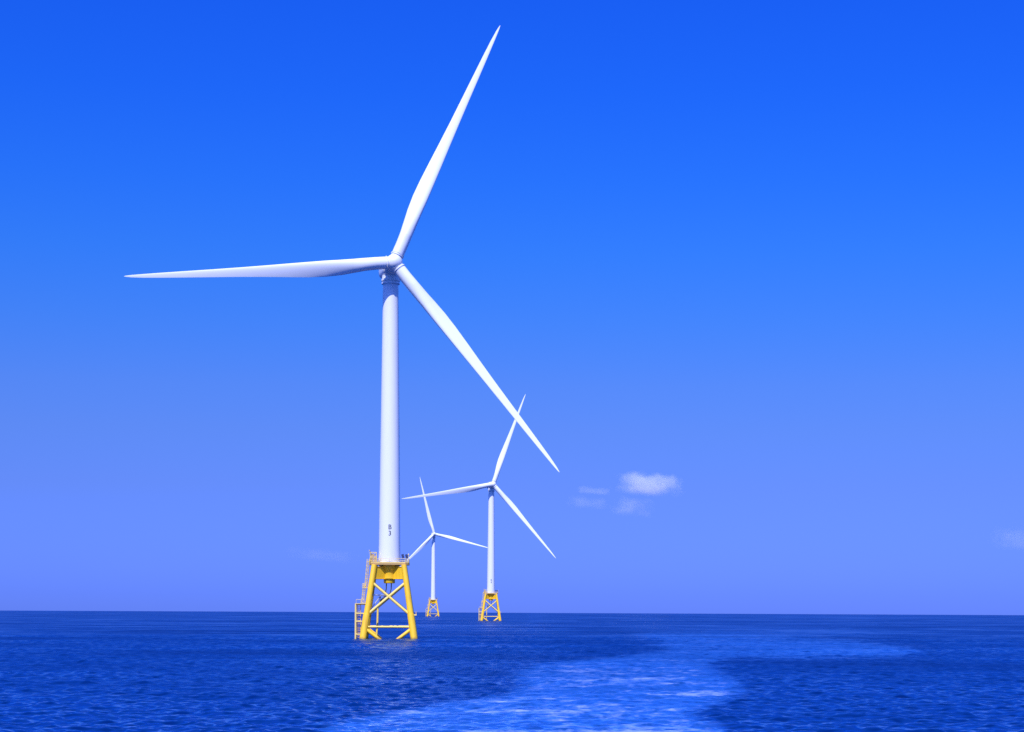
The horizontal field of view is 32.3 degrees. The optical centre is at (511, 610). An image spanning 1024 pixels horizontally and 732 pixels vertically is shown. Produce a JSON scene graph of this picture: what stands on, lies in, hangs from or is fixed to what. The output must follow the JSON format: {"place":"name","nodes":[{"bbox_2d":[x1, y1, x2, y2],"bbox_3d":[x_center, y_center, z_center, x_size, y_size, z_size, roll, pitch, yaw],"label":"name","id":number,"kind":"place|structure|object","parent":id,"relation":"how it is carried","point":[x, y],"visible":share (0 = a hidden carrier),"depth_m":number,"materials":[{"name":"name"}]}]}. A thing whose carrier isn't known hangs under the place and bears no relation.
{"place":"outdoors","nodes":[
{"label":"outdoors","id":0,"kind":"place"},
{"bbox_2d":[0,611,1023,731],"bbox_3d":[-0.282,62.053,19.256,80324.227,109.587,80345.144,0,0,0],"label":"sea","id":1,"kind":"structure","parent":0,"point":[143,671],"depth_m":233.63,"materials":[{"name":"liquid"}]},
{"bbox_2d":[124,26,558,638],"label":"wind turbine","id":2,"kind":"object","parent":1,"relation":"in","point":[388,564],"visible":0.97,"depth_m":466.32,"materials":[{"name":"white metal"}]},
{"bbox_2d":[407,479,487,616],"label":"wind turbine","id":3,"kind":"object","parent":1,"relation":"in","point":[432,598],"visible":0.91,"depth_m":2118.07,"materials":[{"name":"white metal"}]},
{"bbox_2d":[402,394,554,620],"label":"wind turbine","id":4,"kind":"object","parent":1,"relation":"in","point":[490,594],"visible":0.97,"depth_m":1282.35,"materials":[{"name":"white metal"}]},
{"bbox_2d":[286,626,956,731],"bbox_3d":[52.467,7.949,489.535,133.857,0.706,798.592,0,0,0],"label":"wake","id":5,"kind":"object","parent":1,"relation":"on","point":[673,679],"visible":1,"depth_m":178.23,"materials":[{"name":"liquid"}]},
{"bbox_2d":[0,0,1023,614],"label":"sky","id":6,"kind":"structure","parent":0,"point":[748,274],"materials":[{"name":"blue"}]}
]}

